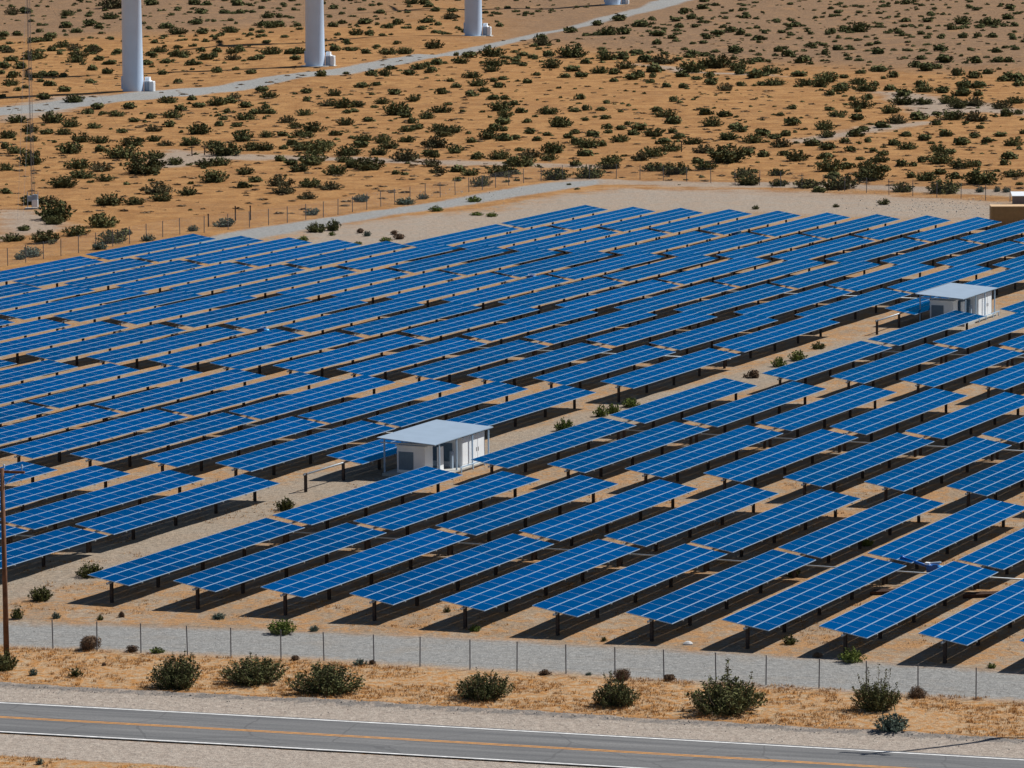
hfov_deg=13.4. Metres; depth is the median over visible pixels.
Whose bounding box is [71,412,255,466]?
solar table
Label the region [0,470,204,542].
solar table
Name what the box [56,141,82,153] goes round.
desert shrub
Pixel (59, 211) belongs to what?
desert shrub
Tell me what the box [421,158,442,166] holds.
desert shrub
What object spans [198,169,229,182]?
desert shrub
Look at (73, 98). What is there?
desert shrub
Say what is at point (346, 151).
desert shrub
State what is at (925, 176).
desert shrub
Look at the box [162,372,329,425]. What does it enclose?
solar table
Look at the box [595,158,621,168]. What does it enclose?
desert shrub
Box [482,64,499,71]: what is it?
desert shrub
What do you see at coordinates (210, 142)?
desert shrub
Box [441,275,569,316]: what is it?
solar table
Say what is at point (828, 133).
desert shrub
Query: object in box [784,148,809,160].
desert shrub
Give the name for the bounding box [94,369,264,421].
solar table
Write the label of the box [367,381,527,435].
solar table
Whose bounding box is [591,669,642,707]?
desert shrub
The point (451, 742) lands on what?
line
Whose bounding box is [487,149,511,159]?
desert shrub
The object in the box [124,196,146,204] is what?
desert shrub
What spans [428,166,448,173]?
desert shrub
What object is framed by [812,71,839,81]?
desert shrub
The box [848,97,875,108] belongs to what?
desert shrub
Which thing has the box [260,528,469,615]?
solar table
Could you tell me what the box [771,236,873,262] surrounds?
solar table
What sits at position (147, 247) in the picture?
solar table
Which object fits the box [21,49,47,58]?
desert shrub
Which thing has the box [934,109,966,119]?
desert shrub
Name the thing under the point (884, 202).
desert shrub
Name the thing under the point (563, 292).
solar table
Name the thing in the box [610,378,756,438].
solar table
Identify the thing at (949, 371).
solar table
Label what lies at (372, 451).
solar table
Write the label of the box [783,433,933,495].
solar table
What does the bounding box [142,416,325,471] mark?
solar table
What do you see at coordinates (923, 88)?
desert shrub
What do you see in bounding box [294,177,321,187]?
desert shrub
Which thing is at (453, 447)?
inverter shed
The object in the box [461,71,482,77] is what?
desert shrub
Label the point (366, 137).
desert shrub
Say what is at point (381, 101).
desert shrub
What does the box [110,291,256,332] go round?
solar table
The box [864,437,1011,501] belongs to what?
solar table
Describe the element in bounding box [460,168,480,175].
desert shrub
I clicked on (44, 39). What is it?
desert shrub
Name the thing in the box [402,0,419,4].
desert shrub
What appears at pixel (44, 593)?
desert shrub
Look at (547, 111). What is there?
desert shrub
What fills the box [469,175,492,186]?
desert shrub
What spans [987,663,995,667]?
desert shrub
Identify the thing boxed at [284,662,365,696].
desert shrub
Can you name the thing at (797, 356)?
desert shrub
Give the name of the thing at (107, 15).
desert shrub
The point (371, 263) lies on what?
solar table
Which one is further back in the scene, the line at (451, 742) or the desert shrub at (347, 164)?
the desert shrub at (347, 164)
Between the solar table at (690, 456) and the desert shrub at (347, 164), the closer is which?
the solar table at (690, 456)
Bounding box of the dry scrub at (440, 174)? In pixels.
[0,38,1023,214]
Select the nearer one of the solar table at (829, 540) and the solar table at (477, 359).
the solar table at (829, 540)
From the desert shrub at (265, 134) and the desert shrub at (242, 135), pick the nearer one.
the desert shrub at (242, 135)
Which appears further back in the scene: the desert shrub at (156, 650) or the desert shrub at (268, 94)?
the desert shrub at (268, 94)
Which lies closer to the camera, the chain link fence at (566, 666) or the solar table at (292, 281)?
the chain link fence at (566, 666)
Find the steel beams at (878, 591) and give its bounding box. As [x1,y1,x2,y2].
[870,588,895,595]
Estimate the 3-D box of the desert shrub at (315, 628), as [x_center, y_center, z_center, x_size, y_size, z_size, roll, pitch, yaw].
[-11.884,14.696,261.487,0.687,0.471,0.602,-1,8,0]
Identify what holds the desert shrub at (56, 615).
on the ground at (714, 634)
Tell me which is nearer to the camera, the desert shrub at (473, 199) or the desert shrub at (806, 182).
the desert shrub at (473, 199)
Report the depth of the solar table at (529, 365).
372.91 m
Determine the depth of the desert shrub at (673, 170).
573.98 m
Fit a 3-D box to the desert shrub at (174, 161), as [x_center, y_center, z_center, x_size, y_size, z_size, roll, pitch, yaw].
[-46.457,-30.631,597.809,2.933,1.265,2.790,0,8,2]
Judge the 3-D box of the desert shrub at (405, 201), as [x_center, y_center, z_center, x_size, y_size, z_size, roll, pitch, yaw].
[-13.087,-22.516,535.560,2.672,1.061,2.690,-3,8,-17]
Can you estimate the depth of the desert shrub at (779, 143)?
615.37 m
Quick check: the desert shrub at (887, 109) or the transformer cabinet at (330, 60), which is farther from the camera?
the transformer cabinet at (330, 60)
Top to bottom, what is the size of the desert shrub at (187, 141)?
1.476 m
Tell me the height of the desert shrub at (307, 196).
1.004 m
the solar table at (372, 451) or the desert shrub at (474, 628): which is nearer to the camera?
the desert shrub at (474, 628)
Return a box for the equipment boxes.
[25,192,40,208]
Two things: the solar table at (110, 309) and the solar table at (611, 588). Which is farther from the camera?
the solar table at (110, 309)
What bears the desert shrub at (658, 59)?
on the ground at (714, 634)
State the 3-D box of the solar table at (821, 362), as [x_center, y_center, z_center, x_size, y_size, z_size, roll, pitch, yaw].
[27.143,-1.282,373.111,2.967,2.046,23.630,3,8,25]
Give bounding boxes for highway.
[0,702,1023,767]
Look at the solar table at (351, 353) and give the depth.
380.04 m
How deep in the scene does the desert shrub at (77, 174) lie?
576.90 m
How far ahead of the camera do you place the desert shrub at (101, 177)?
571.71 m
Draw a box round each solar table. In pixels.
[0,256,102,284]
[0,283,41,297]
[0,285,94,309]
[0,287,147,325]
[0,319,14,327]
[0,319,70,340]
[0,321,127,362]
[0,360,16,367]
[0,360,76,385]
[0,363,139,404]
[0,402,52,427]
[0,405,120,444]
[0,409,187,462]
[0,461,56,484]
[0,465,129,511]
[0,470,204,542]
[0,524,27,543]
[0,526,107,568]
[13,258,153,292]
[26,324,186,365]
[29,366,202,417]
[54,290,201,329]
[64,260,202,296]
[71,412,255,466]
[75,474,279,551]
[85,234,214,264]
[86,326,244,367]
[88,518,304,602]
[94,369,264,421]
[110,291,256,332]
[116,262,253,298]
[135,236,263,266]
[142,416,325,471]
[147,329,304,370]
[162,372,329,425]
[166,294,311,335]
[169,264,304,294]
[174,523,385,608]
[184,237,311,268]
[211,332,364,373]
[215,420,395,476]
[222,267,356,304]
[224,296,367,338]
[229,375,395,429]
[235,239,359,271]
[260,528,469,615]
[272,466,462,541]
[273,334,424,376]
[276,268,408,307]
[283,299,423,341]
[285,241,410,273]
[298,379,460,434]
[303,439,400,491]
[331,271,461,310]
[337,337,485,379]
[338,243,460,275]
[341,301,481,344]
[349,534,553,620]
[353,471,539,548]
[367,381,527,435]
[386,272,515,314]
[390,245,510,277]
[401,304,538,348]
[402,340,548,382]
[404,224,518,259]
[435,475,617,554]
[440,539,639,628]
[441,248,561,281]
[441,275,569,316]
[445,385,595,430]
[455,226,567,261]
[462,306,597,351]
[467,343,611,385]
[471,417,635,474]
[494,249,612,283]
[498,277,623,320]
[502,205,606,233]
[506,228,617,263]
[519,479,696,559]
[523,309,655,355]
[532,544,726,635]
[534,345,674,388]
[547,421,708,478]
[549,251,665,286]
[551,207,655,235]
[556,280,679,322]
[557,229,667,265]
[586,311,716,358]
[599,208,702,236]
[600,348,739,402]
[603,253,718,289]
[604,484,778,565]
[610,231,718,267]
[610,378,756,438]
[614,282,735,325]
[625,425,782,484]
[626,550,815,641]
[650,209,750,239]
[650,314,777,361]
[658,256,770,292]
[663,232,770,269]
[673,284,793,328]
[683,381,825,442]
[691,489,860,570]
[700,211,800,240]
[703,429,857,489]
[713,316,839,365]
[715,258,824,294]
[717,234,822,260]
[722,555,906,648]
[734,286,851,330]
[751,213,850,242]
[756,385,896,446]
[762,341,891,385]
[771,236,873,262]
[771,259,880,297]
[778,494,943,576]
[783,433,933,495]
[795,288,910,333]
[803,214,900,244]
[819,561,997,653]
[826,238,926,263]
[829,261,936,300]
[830,344,957,389]
[830,388,967,450]
[854,215,950,247]
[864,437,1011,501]
[867,310,985,358]
[867,499,1023,583]
[875,296,943,334]
[881,239,980,265]
[887,263,992,303]
[900,346,1023,393]
[905,392,1023,455]
[907,217,1000,249]
[918,579,1023,663]
[933,313,1023,362]
[937,241,1023,267]
[946,453,1023,507]
[959,528,1023,588]
[960,220,1023,251]
[964,265,1023,294]
[970,362,1023,398]
[981,417,1023,459]
[993,255,1023,269]
[999,335,1023,365]
[1001,301,1023,313]
[1013,237,1023,254]
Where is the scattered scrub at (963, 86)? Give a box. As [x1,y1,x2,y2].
[0,0,1023,234]
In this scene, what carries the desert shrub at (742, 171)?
on the ground at (714, 634)
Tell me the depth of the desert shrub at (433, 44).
874.59 m
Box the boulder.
[683,641,692,644]
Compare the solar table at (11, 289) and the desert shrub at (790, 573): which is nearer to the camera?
the desert shrub at (790, 573)
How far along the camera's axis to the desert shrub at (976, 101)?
693.67 m
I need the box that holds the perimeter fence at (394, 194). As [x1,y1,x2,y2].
[0,164,1023,265]
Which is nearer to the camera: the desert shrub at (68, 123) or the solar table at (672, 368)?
the solar table at (672, 368)
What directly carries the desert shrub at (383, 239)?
on the ground at (714, 634)
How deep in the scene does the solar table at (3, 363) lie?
376.64 m
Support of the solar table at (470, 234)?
on the ground at (714, 634)
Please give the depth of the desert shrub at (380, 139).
628.77 m
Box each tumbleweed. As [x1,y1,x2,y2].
[79,635,100,650]
[125,645,139,651]
[290,655,299,660]
[539,669,551,674]
[612,668,630,681]
[664,674,675,680]
[812,652,822,657]
[908,684,927,698]
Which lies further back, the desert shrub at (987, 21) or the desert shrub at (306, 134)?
the desert shrub at (987, 21)
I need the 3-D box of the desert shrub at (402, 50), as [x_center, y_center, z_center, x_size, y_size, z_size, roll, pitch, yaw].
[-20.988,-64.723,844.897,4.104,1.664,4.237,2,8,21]
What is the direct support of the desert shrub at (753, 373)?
on the ground at (714, 634)
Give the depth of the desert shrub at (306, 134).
641.99 m
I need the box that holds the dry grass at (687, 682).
[0,644,1023,767]
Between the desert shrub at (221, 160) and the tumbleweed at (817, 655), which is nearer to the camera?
the tumbleweed at (817, 655)
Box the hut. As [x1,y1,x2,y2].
[1011,191,1023,203]
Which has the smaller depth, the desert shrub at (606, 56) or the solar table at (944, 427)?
the solar table at (944, 427)
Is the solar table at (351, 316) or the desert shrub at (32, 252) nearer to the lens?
the solar table at (351, 316)
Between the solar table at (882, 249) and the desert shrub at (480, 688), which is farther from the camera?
the solar table at (882, 249)
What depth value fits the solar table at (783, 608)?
263.75 m
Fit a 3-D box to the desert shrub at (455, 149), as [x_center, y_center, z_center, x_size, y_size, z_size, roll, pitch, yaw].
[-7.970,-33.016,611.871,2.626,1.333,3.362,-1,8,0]
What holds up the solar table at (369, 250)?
on the ground at (714, 634)
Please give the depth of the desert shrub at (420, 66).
803.51 m
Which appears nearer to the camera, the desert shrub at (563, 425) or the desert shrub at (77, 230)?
the desert shrub at (563, 425)
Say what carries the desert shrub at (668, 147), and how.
on the ground at (714, 634)
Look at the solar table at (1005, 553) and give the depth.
277.08 m
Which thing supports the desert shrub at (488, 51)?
on the ground at (714, 634)
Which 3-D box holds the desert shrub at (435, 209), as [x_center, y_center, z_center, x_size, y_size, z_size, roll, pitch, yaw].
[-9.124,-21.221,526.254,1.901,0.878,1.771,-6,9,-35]
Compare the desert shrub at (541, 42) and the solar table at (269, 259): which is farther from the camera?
the desert shrub at (541, 42)
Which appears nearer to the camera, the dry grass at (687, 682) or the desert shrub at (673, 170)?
the dry grass at (687, 682)
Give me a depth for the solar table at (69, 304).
419.87 m
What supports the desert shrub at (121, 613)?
on the ground at (714, 634)
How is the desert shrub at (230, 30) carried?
on the ground at (714, 634)
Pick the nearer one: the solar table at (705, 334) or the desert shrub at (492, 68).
the solar table at (705, 334)
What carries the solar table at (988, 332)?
on the ground at (714, 634)
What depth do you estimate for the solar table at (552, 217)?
502.46 m
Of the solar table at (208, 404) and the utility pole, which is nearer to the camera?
the utility pole
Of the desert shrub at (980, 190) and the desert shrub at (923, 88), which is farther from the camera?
the desert shrub at (923, 88)
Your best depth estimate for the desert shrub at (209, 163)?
593.89 m
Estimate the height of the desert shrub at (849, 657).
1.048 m
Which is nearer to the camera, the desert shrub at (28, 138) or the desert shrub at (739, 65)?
the desert shrub at (28, 138)
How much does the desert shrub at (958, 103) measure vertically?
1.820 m
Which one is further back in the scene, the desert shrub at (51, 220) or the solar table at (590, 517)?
the desert shrub at (51, 220)
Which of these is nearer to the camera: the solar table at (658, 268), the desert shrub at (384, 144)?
the solar table at (658, 268)
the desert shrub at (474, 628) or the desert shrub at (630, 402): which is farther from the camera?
the desert shrub at (630, 402)
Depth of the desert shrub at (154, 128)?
654.92 m
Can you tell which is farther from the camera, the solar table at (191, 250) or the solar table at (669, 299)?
the solar table at (191, 250)
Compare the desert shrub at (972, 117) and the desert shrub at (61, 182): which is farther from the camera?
the desert shrub at (972, 117)
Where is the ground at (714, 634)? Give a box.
[0,0,1023,767]
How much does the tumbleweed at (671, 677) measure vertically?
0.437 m
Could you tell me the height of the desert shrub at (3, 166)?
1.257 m
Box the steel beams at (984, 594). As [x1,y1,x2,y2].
[963,591,998,598]
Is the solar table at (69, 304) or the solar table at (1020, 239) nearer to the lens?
the solar table at (69, 304)
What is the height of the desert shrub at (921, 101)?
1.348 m
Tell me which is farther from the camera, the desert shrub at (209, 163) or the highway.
the desert shrub at (209, 163)
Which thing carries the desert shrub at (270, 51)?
on the ground at (714, 634)
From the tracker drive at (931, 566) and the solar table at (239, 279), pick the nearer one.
the tracker drive at (931, 566)
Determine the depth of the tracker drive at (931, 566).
275.23 m
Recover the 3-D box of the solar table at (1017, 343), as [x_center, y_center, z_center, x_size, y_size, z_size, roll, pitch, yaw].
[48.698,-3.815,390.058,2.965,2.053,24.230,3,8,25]
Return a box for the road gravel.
[1,681,1023,750]
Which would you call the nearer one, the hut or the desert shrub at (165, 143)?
the hut
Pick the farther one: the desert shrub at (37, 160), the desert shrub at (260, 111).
the desert shrub at (260, 111)
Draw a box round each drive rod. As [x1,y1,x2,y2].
[2,325,730,359]
[42,414,392,432]
[83,266,915,298]
[294,532,1021,579]
[624,429,1023,451]
[882,351,1023,357]
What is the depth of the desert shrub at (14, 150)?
618.47 m
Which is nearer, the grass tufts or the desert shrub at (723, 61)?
the grass tufts
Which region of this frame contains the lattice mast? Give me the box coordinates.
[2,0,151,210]
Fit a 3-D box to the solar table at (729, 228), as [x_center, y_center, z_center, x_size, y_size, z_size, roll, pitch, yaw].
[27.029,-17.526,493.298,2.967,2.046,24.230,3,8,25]
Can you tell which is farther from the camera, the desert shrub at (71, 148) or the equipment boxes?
the desert shrub at (71, 148)
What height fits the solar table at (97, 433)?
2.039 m
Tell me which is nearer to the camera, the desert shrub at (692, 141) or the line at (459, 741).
the line at (459, 741)
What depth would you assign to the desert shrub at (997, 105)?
687.52 m
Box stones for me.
[6,188,1023,718]
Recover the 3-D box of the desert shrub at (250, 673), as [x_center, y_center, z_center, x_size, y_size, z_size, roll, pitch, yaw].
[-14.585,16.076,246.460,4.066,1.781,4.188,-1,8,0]
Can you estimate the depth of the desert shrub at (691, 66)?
788.53 m
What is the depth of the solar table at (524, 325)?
400.40 m
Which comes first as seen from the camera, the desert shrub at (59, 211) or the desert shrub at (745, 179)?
the desert shrub at (59, 211)
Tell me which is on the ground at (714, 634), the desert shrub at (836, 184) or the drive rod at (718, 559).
the desert shrub at (836, 184)
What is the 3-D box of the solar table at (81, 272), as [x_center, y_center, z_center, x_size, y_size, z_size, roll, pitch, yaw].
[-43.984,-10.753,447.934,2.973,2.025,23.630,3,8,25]
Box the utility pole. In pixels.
[0,464,24,659]
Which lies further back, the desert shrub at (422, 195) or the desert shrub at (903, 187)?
the desert shrub at (903, 187)
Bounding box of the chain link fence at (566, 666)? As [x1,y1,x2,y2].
[0,618,1023,698]
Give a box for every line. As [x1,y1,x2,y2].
[0,702,1022,759]
[0,716,906,767]
[0,717,886,767]
[0,731,638,767]
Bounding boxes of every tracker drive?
[241,322,268,332]
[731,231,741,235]
[900,555,941,572]
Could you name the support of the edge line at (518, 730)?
on the highway
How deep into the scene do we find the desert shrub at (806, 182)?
553.07 m
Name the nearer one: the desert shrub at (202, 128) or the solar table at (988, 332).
the solar table at (988, 332)
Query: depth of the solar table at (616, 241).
474.07 m
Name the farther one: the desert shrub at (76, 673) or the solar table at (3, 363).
the solar table at (3, 363)
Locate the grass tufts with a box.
[0,479,1023,649]
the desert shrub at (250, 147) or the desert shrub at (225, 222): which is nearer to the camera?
the desert shrub at (225, 222)
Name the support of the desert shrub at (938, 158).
on the ground at (714, 634)
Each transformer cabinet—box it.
[144,77,154,91]
[325,52,336,65]
[483,23,492,36]
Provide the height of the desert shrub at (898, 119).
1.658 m
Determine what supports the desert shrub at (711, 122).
on the ground at (714, 634)
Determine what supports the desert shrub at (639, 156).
on the ground at (714, 634)
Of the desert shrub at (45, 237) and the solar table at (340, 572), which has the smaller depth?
the solar table at (340, 572)
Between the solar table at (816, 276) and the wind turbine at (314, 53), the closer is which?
the solar table at (816, 276)
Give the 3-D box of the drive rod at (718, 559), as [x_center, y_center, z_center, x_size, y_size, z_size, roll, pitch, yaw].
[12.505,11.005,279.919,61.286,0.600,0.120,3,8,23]
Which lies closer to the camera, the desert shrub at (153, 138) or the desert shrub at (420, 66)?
the desert shrub at (153, 138)
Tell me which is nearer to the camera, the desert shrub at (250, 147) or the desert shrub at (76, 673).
the desert shrub at (76, 673)
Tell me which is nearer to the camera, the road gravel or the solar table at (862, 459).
the road gravel
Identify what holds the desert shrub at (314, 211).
on the ground at (714, 634)
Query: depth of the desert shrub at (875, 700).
237.01 m
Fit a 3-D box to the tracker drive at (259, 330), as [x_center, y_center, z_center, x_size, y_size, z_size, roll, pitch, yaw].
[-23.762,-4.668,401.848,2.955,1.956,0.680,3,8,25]
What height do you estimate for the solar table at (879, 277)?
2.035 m
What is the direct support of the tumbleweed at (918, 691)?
on the ground at (714, 634)
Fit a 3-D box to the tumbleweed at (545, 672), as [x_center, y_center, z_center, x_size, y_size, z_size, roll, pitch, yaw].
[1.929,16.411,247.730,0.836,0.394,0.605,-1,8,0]
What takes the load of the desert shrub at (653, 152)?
on the ground at (714, 634)
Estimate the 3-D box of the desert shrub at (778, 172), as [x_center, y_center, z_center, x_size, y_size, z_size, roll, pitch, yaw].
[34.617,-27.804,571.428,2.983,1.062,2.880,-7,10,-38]
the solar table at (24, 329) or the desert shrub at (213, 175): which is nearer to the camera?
the solar table at (24, 329)
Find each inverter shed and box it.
[377,419,492,476]
[916,283,999,326]
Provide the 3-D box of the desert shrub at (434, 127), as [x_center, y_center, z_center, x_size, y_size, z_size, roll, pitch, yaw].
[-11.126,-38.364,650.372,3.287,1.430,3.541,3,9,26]
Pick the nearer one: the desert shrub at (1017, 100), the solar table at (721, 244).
the solar table at (721, 244)
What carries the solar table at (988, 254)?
on the ground at (714, 634)
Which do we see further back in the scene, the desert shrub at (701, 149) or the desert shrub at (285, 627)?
the desert shrub at (701, 149)
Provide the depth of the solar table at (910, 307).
410.07 m
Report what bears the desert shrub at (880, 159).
on the ground at (714, 634)
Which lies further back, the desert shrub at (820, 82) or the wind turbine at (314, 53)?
the wind turbine at (314, 53)
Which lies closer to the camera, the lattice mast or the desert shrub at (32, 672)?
the desert shrub at (32, 672)
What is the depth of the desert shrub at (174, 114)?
684.06 m
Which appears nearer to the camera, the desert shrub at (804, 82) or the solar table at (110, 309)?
the solar table at (110, 309)
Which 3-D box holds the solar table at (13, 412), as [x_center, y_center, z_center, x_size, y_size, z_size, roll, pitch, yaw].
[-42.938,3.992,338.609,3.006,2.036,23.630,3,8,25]
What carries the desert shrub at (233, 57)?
on the ground at (714, 634)
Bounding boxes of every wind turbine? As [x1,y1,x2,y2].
[121,0,143,91]
[301,0,328,66]
[464,0,486,35]
[601,0,623,4]
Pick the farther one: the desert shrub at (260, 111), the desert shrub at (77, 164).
the desert shrub at (260, 111)
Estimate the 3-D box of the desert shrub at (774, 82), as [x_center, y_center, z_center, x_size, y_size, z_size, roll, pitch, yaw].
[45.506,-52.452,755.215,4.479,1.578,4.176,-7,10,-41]
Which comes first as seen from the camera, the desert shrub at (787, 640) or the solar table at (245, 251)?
the desert shrub at (787, 640)
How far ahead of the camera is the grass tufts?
277.19 m
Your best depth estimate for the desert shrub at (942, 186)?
543.16 m
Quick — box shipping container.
[989,204,1023,228]
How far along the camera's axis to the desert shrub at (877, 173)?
562.40 m
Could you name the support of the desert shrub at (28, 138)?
on the ground at (714, 634)
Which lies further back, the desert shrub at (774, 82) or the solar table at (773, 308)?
the desert shrub at (774, 82)
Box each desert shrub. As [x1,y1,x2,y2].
[0,46,16,52]
[0,129,17,138]
[0,162,13,170]
[0,232,25,241]
[0,648,18,671]
[1,78,21,85]
[3,6,19,14]
[4,146,27,153]
[5,115,28,122]
[10,606,23,619]
[14,252,24,259]
[15,149,47,164]
[19,246,42,256]
[20,123,41,131]
[20,194,46,204]
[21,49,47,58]
[23,135,41,141]
[24,72,41,77]
[27,586,53,601]
[28,229,59,243]
[29,668,37,675]
[34,199,76,220]
[35,758,44,764]
[38,110,66,122]
[39,36,52,41]
[39,195,62,204]
[42,215,65,224]
[45,175,79,187]
[51,612,61,618]
[52,41,69,47]
[54,128,73,134]
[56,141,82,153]
[60,9,75,15]
[60,225,90,236]
[61,118,81,126]
[62,93,85,102]
[62,158,93,168]
[66,43,83,49]
[66,169,95,178]
[67,55,87,62]
[68,665,83,676]
[69,49,89,56]
[70,131,94,142]
[74,561,102,577]
[84,212,119,227]
[85,122,102,128]
[87,161,114,171]
[88,46,102,52]
[92,135,111,143]
[92,241,108,249]
[93,174,115,181]
[94,192,126,205]
[94,229,126,243]
[95,0,121,8]
[99,12,119,18]
[99,144,144,157]
[105,110,126,116]
[116,136,144,145]
[118,154,167,174]
[118,611,124,617]
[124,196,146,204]
[138,181,175,194]
[141,233,155,240]
[144,124,162,131]
[145,149,166,158]
[146,135,161,141]
[146,650,202,689]
[148,191,172,200]
[149,647,164,652]
[150,46,168,52]
[156,140,175,145]
[157,95,178,102]
[160,109,184,117]
[164,156,183,164]
[165,27,187,34]
[167,48,192,56]
[176,186,197,195]
[179,136,204,145]
[186,121,213,134]
[186,225,197,230]
[193,157,219,166]
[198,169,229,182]
[202,139,224,147]
[204,141,244,155]
[205,96,229,105]
[211,612,225,619]
[212,156,232,165]
[212,217,235,226]
[219,651,289,685]
[220,26,239,32]
[224,54,241,59]
[225,46,242,53]
[226,92,241,98]
[231,129,253,141]
[232,112,256,119]
[234,166,255,174]
[242,141,259,150]
[254,141,277,150]
[256,107,268,113]
[257,130,275,137]
[258,46,282,54]
[260,90,279,97]
[262,20,279,27]
[264,174,295,185]
[266,618,296,635]
[271,184,295,193]
[273,495,295,510]
[277,114,297,122]
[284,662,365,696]
[288,47,304,53]
[288,121,301,127]
[289,129,303,135]
[289,141,315,150]
[289,163,311,171]
[294,109,313,115]
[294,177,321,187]
[296,150,328,165]
[297,192,317,199]
[297,235,308,240]
[298,131,315,137]
[299,138,335,152]
[302,121,327,132]
[304,208,320,214]
[305,222,326,232]
[308,625,318,631]
[316,99,334,106]
[316,181,344,189]
[321,164,347,174]
[325,88,340,95]
[325,219,341,230]
[328,96,354,108]
[333,144,364,155]
[334,155,352,162]
[335,117,354,125]
[341,159,359,167]
[348,28,363,34]
[350,100,365,106]
[351,155,385,170]
[352,133,374,140]
[352,658,366,665]
[353,193,369,201]
[362,231,371,235]
[368,147,390,154]
[371,133,391,143]
[373,97,391,103]
[376,47,398,54]
[378,69,391,75]
[378,140,399,148]
[379,237,392,241]
[382,100,413,115]
[388,148,422,161]
[392,233,404,238]
[394,46,414,53]
[395,197,415,204]
[397,125,415,131]
[397,135,416,141]
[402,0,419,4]
[404,93,420,101]
[409,63,427,69]
[416,193,428,198]
[418,111,436,118]
[420,134,452,147]
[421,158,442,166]
[423,39,444,48]
[427,123,445,130]
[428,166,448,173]
[428,205,443,211]
[429,104,453,112]
[434,128,454,136]
[439,124,466,132]
[440,12,458,18]
[443,606,450,612]
[446,144,464,152]
[451,56,469,63]
[455,667,515,701]
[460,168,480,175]
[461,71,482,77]
[465,195,481,201]
[467,78,489,85]
[468,625,480,631]
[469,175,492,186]
[469,211,483,215]
[476,45,506,56]
[476,129,498,139]
[480,58,503,66]
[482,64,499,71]
[485,163,515,176]
[485,211,498,216]
[487,99,514,110]
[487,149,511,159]
[497,109,514,117]
[505,155,536,166]
[517,148,542,157]
[533,37,551,45]
[536,105,561,114]
[539,58,561,67]
[539,141,565,153]
[539,153,558,160]
[540,168,572,179]
[548,116,574,126]
[554,44,589,57]
[554,417,572,430]
[572,137,599,147]
[572,164,605,178]
[589,65,609,73]
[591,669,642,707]
[592,404,609,416]
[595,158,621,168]
[596,25,620,35]
[596,51,616,60]
[601,154,624,161]
[606,403,621,413]
[608,133,630,141]
[614,61,637,68]
[620,397,640,407]
[630,152,651,160]
[638,146,668,156]
[640,127,664,136]
[641,162,665,171]
[647,53,678,63]
[652,108,677,116]
[657,161,691,174]
[659,142,685,151]
[675,60,707,72]
[682,137,703,143]
[682,658,768,715]
[691,143,714,153]
[692,160,717,169]
[701,53,733,67]
[701,115,724,126]
[705,143,751,163]
[716,131,741,139]
[717,82,732,90]
[728,61,751,69]
[731,167,753,175]
[734,174,760,184]
[741,133,764,142]
[743,369,758,377]
[759,65,783,73]
[763,77,787,85]
[766,168,786,175]
[768,137,792,147]
[769,178,786,186]
[770,357,786,366]
[782,634,798,644]
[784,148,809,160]
[787,350,807,360]
[787,568,800,577]
[793,177,821,187]
[794,78,812,85]
[809,78,830,86]
[811,341,825,348]
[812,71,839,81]
[813,157,847,171]
[814,119,836,129]
[815,129,835,137]
[819,173,860,189]
[826,109,846,115]
[838,645,866,663]
[843,664,902,711]
[848,21,871,31]
[848,77,866,84]
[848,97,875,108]
[851,82,879,91]
[852,167,888,180]
[854,159,880,172]
[862,538,874,545]
[870,155,889,162]
[872,710,909,732]
[877,198,890,204]
[881,105,901,113]
[885,114,907,123]
[887,95,916,104]
[890,181,913,191]
[896,141,918,149]
[912,84,934,91]
[913,97,935,104]
[915,171,938,180]
[923,151,954,163]
[925,178,962,193]
[929,143,949,151]
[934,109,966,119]
[938,95,960,103]
[946,98,969,108]
[947,158,976,168]
[952,15,972,23]
[960,167,1002,184]
[963,96,985,105]
[963,110,987,121]
[976,186,983,191]
[977,16,1003,24]
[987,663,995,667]
[991,100,1013,108]
[993,186,1000,191]
[999,169,1023,176]
[1002,136,1023,145]
[1002,187,1010,191]
[1006,96,1023,103]
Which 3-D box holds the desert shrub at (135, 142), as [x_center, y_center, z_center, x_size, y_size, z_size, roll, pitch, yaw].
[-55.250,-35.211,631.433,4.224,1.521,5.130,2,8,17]
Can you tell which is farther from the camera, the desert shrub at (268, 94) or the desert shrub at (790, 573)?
the desert shrub at (268, 94)
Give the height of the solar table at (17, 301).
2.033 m
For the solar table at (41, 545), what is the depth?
284.12 m
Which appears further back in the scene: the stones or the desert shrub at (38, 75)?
the desert shrub at (38, 75)
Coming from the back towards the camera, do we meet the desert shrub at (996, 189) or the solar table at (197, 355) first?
the desert shrub at (996, 189)
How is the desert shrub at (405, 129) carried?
on the ground at (714, 634)
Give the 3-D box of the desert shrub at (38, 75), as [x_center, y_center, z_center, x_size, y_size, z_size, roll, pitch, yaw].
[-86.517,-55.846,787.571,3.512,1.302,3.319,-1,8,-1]
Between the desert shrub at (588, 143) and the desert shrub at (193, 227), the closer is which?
the desert shrub at (193, 227)
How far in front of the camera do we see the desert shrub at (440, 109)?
689.98 m
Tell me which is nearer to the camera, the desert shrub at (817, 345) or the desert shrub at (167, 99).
the desert shrub at (817, 345)
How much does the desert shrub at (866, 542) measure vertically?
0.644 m
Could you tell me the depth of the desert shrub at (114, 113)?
685.06 m
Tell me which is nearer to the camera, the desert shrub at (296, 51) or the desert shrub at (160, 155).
the desert shrub at (160, 155)
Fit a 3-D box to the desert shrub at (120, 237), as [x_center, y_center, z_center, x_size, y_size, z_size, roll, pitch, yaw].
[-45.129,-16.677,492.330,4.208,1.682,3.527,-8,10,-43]
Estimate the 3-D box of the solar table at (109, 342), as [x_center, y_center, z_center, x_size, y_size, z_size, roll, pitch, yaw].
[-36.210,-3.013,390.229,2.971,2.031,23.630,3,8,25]
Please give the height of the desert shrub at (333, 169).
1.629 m
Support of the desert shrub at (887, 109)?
on the ground at (714, 634)

